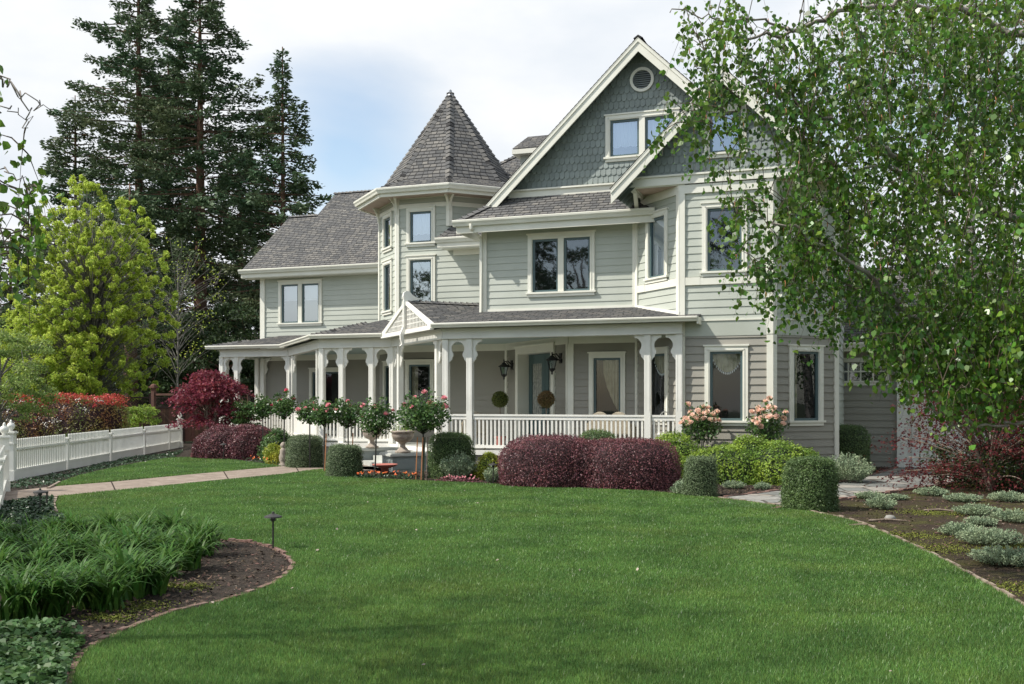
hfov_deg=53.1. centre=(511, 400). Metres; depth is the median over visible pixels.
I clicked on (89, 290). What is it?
spring green tree
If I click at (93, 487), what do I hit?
path
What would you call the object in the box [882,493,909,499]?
silver cushion
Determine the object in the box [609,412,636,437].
porch chair
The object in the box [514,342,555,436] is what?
front door
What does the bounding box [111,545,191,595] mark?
daylily clump
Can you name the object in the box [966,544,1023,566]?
ground cover plant
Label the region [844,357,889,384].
window
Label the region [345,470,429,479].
bedding flowers
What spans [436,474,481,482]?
pink groundcover
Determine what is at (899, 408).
garage door
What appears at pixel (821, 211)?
window
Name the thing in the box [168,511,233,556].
daylily clump
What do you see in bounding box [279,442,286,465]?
garden statue
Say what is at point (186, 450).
planting bed
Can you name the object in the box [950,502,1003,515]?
silver cushion
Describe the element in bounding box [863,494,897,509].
silver cushion
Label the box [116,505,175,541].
daylily clump
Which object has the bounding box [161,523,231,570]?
daylily clump
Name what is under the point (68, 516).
daylily clump
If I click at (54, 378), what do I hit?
spring green tree
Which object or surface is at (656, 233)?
window
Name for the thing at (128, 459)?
ground cover
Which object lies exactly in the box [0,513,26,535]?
daylily clump
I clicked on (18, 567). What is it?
daylily clump
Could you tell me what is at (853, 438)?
clipped bush
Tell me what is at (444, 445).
clipped bush
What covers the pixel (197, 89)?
redwood tree
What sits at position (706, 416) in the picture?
standard rose
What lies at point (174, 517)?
daylily clump
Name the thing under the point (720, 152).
window
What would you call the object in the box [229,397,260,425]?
green shrub
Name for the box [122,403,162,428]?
green shrub
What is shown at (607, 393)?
window
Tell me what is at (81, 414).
photinia hedge
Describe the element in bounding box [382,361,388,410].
window
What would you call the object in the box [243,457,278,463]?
bedding flowers
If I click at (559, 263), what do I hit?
window
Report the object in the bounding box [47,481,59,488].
lawn edging
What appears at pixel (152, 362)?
dark understory tree
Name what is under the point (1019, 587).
moss
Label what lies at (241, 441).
burgundy bush
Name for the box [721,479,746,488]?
silver cushion
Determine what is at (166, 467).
grass
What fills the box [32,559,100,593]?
daylily clump
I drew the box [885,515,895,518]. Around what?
garden stone
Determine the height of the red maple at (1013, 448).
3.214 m
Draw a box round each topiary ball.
[491,391,508,444]
[537,390,554,434]
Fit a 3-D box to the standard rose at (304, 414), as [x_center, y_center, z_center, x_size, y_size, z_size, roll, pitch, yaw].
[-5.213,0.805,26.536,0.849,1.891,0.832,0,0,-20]
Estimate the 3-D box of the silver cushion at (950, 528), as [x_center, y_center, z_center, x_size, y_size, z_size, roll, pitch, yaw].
[5.830,1.654,13.285,0.608,0.206,0.649,0,0,-12]
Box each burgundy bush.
[190,423,275,459]
[497,433,682,490]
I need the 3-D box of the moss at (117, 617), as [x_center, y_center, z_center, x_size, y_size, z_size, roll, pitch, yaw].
[-3.106,1.737,8.947,1.297,0.039,2.107,0,0,20]
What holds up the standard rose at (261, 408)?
on the planting bed at (186, 450)
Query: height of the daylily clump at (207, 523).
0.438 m
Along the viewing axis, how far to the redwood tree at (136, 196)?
51.90 m
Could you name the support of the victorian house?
on the ground at (185, 442)
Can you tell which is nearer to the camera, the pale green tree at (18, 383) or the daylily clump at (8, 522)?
the daylily clump at (8, 522)
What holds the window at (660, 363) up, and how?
in the victorian house
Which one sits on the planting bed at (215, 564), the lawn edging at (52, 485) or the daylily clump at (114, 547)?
the daylily clump at (114, 547)
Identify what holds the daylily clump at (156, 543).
on the planting bed at (215, 564)
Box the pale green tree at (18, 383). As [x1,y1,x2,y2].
[0,316,63,434]
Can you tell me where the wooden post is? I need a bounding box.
[149,384,173,425]
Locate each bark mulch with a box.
[364,466,893,499]
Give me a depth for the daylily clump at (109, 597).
8.47 m
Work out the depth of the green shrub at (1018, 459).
19.89 m
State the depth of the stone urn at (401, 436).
25.34 m
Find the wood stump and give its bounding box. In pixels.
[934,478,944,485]
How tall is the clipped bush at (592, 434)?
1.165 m
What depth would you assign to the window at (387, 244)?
31.75 m
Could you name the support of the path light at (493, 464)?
on the planting bed at (722, 494)
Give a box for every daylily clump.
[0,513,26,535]
[0,521,45,544]
[0,527,43,564]
[0,532,62,555]
[0,537,47,580]
[0,552,115,618]
[0,553,60,578]
[0,558,83,620]
[0,563,19,577]
[2,510,55,534]
[5,530,78,568]
[5,541,78,571]
[19,519,85,542]
[23,514,75,541]
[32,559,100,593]
[35,507,102,537]
[39,518,105,566]
[45,545,112,571]
[45,556,132,610]
[48,512,100,543]
[53,519,147,572]
[58,554,152,611]
[68,519,111,557]
[69,534,177,600]
[74,537,153,580]
[79,505,148,534]
[89,519,145,543]
[95,510,166,546]
[100,521,177,560]
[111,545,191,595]
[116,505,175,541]
[124,520,185,560]
[135,534,205,577]
[137,523,199,550]
[144,506,218,536]
[154,518,198,549]
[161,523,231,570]
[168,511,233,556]
[179,510,236,545]
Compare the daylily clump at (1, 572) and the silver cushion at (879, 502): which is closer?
the daylily clump at (1, 572)
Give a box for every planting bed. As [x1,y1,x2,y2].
[0,512,290,683]
[10,443,278,490]
[365,467,890,496]
[823,476,1023,601]
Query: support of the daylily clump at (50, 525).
on the planting bed at (215, 564)
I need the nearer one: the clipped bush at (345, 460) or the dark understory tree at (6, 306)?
the clipped bush at (345, 460)
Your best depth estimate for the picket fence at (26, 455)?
27.20 m
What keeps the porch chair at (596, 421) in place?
on the victorian house
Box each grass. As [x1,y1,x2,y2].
[55,457,280,485]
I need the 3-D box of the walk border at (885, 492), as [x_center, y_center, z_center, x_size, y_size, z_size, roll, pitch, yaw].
[7.233,1.724,19.495,0.266,0.052,8.693,0,0,44]
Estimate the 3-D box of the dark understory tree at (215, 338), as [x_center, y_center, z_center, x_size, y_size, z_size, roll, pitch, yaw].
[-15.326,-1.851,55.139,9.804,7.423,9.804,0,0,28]
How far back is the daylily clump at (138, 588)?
9.02 m
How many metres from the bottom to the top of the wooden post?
2.420 m
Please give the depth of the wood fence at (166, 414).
42.98 m
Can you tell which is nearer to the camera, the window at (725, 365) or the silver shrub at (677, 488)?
the silver shrub at (677, 488)
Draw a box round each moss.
[69,579,228,625]
[853,483,1023,596]
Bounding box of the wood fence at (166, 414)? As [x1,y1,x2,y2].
[87,394,254,442]
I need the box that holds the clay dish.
[372,463,397,473]
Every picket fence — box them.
[0,422,10,508]
[7,413,183,480]
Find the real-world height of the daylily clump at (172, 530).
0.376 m
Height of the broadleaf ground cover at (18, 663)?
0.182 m
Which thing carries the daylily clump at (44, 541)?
on the planting bed at (215, 564)
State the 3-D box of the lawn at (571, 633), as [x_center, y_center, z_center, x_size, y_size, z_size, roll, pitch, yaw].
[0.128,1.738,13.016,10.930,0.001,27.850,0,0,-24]
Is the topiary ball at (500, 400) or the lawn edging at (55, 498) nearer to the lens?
the lawn edging at (55, 498)
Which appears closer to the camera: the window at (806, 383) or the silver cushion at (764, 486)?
the silver cushion at (764, 486)
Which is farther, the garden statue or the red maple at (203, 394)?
the red maple at (203, 394)
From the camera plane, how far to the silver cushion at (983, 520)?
14.30 m
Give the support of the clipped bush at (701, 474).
on the planting bed at (722, 494)
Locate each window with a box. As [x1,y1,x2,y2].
[277,279,322,326]
[308,367,337,433]
[381,210,392,253]
[381,258,392,315]
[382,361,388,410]
[404,205,435,246]
[404,359,433,427]
[405,254,435,300]
[526,230,595,296]
[587,351,626,414]
[603,107,679,161]
[643,207,668,283]
[652,346,669,424]
[700,199,748,276]
[702,103,747,158]
[703,344,749,425]
[788,344,825,425]
[789,202,824,274]
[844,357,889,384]
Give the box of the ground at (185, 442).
[44,425,975,525]
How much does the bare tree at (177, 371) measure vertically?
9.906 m
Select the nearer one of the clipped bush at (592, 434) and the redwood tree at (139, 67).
the clipped bush at (592, 434)
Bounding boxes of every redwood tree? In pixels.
[0,236,40,310]
[7,95,147,390]
[38,0,233,396]
[61,51,246,329]
[63,183,189,405]
[77,0,309,405]
[165,146,280,348]
[207,47,333,399]
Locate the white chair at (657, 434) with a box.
[656,411,669,436]
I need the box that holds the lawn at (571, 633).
[61,485,1023,683]
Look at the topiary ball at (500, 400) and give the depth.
27.09 m
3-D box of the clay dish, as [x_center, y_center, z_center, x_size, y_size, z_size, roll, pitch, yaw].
[-3.032,1.617,24.419,0.620,0.225,0.620,0,0,20]
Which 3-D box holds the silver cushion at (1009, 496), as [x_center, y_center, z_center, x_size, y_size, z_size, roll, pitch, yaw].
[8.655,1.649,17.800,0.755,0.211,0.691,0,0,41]
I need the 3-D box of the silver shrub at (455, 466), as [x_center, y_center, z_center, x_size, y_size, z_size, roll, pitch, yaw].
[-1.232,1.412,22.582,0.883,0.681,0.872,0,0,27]
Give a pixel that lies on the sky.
(371, 75)
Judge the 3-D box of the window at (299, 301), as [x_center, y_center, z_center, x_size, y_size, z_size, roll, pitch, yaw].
[-7.548,-3.523,36.992,1.870,1.665,0.540,0,0,20]
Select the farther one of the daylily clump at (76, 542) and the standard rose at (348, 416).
the standard rose at (348, 416)
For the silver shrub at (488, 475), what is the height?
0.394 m
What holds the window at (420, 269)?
in the victorian house
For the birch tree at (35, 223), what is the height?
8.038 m
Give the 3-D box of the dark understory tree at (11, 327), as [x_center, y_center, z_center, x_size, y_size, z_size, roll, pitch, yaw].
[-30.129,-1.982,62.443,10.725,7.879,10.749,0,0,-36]
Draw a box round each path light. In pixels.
[33,488,47,508]
[264,512,281,548]
[488,462,497,482]
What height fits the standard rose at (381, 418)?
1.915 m
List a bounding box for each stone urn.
[359,426,382,447]
[390,421,415,452]
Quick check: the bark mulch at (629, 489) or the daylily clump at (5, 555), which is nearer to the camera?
the daylily clump at (5, 555)
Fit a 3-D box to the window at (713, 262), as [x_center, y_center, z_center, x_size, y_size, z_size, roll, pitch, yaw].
[4.920,-3.708,23.569,1.100,1.715,0.540,0,0,20]
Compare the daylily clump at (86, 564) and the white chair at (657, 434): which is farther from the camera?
the white chair at (657, 434)
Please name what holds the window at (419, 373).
in the victorian house
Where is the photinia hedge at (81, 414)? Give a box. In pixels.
[2,391,130,449]
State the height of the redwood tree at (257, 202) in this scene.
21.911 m
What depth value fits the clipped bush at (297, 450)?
26.60 m
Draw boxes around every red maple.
[162,368,265,429]
[853,369,1023,494]
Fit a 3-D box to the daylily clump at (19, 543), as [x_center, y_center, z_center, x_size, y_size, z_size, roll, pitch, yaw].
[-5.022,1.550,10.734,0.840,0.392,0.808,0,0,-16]
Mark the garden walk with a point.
(850, 489)
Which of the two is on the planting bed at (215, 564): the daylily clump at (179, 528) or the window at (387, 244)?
the daylily clump at (179, 528)
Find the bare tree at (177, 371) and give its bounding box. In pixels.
[121,232,226,394]
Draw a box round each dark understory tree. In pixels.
[0,298,43,377]
[0,304,58,392]
[47,325,216,405]
[137,300,259,405]
[198,327,254,398]
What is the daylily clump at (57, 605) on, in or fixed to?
on the planting bed at (215, 564)
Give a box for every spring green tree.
[0,174,180,404]
[0,312,101,397]
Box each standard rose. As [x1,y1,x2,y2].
[250,394,274,440]
[268,388,297,441]
[295,395,318,467]
[306,398,341,470]
[333,397,364,444]
[356,395,396,476]
[395,387,454,479]
[678,401,722,450]
[744,396,788,442]
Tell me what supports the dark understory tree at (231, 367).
on the ground at (185, 442)
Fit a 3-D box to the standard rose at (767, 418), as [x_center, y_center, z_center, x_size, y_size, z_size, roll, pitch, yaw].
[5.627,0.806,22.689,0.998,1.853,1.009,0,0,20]
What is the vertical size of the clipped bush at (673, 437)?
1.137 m
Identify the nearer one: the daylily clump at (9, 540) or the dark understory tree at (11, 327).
the daylily clump at (9, 540)
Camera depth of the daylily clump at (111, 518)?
12.24 m
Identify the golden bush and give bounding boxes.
[262,442,281,464]
[469,451,501,479]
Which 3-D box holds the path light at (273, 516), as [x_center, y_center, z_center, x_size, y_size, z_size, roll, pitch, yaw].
[-2.800,1.522,12.000,0.210,0.455,0.210,0,0,20]
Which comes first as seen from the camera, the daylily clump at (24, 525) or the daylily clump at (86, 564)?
the daylily clump at (86, 564)
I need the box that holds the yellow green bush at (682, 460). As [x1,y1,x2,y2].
[666,446,687,481]
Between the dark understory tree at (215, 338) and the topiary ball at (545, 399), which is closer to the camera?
the topiary ball at (545, 399)
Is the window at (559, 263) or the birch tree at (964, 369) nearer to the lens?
the birch tree at (964, 369)
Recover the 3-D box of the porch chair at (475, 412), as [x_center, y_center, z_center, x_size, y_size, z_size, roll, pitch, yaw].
[-0.961,0.745,26.195,0.657,0.970,0.630,0,0,0]
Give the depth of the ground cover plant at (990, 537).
12.36 m
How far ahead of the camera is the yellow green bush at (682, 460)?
21.15 m
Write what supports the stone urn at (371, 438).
on the victorian house
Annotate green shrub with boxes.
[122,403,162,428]
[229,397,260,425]
[257,425,290,461]
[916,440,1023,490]
[982,419,1023,484]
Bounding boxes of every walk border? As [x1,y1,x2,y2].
[723,466,898,496]
[772,481,954,508]
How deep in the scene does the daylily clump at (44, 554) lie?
9.77 m
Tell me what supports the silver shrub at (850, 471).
on the planting bed at (722, 494)
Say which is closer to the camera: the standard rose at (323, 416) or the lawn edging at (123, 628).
the lawn edging at (123, 628)
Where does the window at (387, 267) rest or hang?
in the victorian house
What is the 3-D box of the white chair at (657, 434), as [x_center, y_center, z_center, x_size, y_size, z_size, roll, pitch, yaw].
[3.605,0.734,23.900,0.480,0.993,0.473,0,0,-3]
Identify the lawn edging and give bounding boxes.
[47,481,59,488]
[53,495,57,511]
[66,538,294,682]
[718,496,1023,604]
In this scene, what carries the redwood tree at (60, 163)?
on the ground at (185, 442)
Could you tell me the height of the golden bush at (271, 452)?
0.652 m
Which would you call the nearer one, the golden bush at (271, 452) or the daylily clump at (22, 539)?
the daylily clump at (22, 539)
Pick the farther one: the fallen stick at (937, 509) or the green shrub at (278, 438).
the green shrub at (278, 438)
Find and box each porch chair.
[462,411,485,448]
[587,412,609,434]
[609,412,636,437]
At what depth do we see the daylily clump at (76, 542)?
10.56 m
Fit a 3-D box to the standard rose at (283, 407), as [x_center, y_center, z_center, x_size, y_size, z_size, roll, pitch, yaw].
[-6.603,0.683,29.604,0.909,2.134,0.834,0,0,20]
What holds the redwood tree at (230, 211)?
on the ground at (185, 442)
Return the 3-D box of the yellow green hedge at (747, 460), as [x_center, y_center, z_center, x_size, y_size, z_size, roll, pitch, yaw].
[5.153,1.232,21.843,3.123,1.082,1.517,0,0,16]
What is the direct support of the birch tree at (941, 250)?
on the planting bed at (920, 502)
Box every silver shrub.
[439,450,476,479]
[483,465,503,482]
[670,479,683,493]
[830,452,875,482]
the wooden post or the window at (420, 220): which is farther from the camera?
the wooden post
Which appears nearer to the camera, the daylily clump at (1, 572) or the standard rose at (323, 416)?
the daylily clump at (1, 572)
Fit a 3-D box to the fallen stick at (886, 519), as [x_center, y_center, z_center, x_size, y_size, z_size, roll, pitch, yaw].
[5.423,1.722,14.801,0.552,0.050,0.053,0,0,2]
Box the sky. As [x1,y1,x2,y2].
[0,0,1023,398]
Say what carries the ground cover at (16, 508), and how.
on the planting bed at (215, 564)
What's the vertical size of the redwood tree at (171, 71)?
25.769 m
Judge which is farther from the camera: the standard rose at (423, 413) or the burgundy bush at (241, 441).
the burgundy bush at (241, 441)
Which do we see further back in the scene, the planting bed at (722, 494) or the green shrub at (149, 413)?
the green shrub at (149, 413)
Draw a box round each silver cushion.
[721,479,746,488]
[753,481,770,489]
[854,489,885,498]
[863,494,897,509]
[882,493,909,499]
[913,486,949,495]
[936,521,987,535]
[940,492,982,501]
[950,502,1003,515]
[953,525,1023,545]
[962,515,998,525]
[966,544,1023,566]
[987,490,1023,501]
[988,508,1023,522]
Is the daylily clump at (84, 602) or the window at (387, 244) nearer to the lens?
the daylily clump at (84, 602)
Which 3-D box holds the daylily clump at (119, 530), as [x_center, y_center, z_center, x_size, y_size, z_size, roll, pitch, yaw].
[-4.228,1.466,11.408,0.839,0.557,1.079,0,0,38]
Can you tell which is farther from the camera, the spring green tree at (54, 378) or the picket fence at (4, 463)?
the spring green tree at (54, 378)
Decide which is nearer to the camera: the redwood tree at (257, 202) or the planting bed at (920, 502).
the planting bed at (920, 502)
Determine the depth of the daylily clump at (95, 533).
11.28 m
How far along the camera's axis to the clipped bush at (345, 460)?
23.34 m
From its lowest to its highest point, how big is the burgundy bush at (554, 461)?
1.119 m
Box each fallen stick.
[868,518,906,521]
[923,508,953,510]
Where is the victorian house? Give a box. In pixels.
[205,35,1023,471]
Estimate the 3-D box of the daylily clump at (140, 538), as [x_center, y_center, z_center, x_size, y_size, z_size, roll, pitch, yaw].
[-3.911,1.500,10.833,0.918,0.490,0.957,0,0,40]
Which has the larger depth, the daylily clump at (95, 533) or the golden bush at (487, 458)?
the golden bush at (487, 458)
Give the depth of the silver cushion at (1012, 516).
14.72 m
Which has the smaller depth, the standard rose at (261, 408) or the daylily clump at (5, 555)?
the daylily clump at (5, 555)
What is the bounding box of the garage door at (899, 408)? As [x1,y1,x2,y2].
[897,365,1023,467]
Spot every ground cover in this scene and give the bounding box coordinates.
[0,494,65,538]
[0,615,85,683]
[10,449,182,488]
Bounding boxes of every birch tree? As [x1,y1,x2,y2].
[0,65,64,332]
[642,0,1023,451]
[817,0,1023,479]
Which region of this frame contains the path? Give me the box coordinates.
[4,461,380,500]
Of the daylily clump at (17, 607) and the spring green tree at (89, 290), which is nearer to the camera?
the daylily clump at (17, 607)
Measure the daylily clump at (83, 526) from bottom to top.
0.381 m
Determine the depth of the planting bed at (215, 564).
9.90 m
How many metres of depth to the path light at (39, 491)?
15.65 m
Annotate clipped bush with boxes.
[284,433,326,467]
[324,443,363,476]
[427,430,476,479]
[579,428,617,439]
[655,430,699,458]
[681,452,719,496]
[778,454,840,511]
[839,423,871,470]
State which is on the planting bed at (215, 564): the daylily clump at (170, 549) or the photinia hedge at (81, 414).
the daylily clump at (170, 549)
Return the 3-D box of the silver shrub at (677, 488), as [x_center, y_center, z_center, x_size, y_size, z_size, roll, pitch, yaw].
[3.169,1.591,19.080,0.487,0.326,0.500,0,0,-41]
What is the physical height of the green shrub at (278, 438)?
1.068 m
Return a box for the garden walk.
[721,467,967,506]
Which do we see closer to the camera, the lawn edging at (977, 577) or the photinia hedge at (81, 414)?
the lawn edging at (977, 577)
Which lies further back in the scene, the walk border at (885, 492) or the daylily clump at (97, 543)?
the walk border at (885, 492)
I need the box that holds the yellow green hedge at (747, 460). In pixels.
[685,433,820,485]
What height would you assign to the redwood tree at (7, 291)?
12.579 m
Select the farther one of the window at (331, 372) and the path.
the window at (331, 372)
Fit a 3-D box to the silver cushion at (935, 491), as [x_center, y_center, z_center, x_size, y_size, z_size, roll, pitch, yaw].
[7.766,1.654,18.914,0.670,0.199,0.653,0,0,-20]
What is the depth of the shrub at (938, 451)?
20.12 m
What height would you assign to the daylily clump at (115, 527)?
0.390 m
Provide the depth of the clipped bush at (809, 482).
16.17 m
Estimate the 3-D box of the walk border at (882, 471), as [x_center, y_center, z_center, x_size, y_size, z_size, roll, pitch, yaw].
[7.313,1.724,22.722,0.647,0.052,10.894,0,0,36]
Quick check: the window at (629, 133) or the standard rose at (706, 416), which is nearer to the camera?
the standard rose at (706, 416)
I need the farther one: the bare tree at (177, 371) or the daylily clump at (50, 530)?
the bare tree at (177, 371)

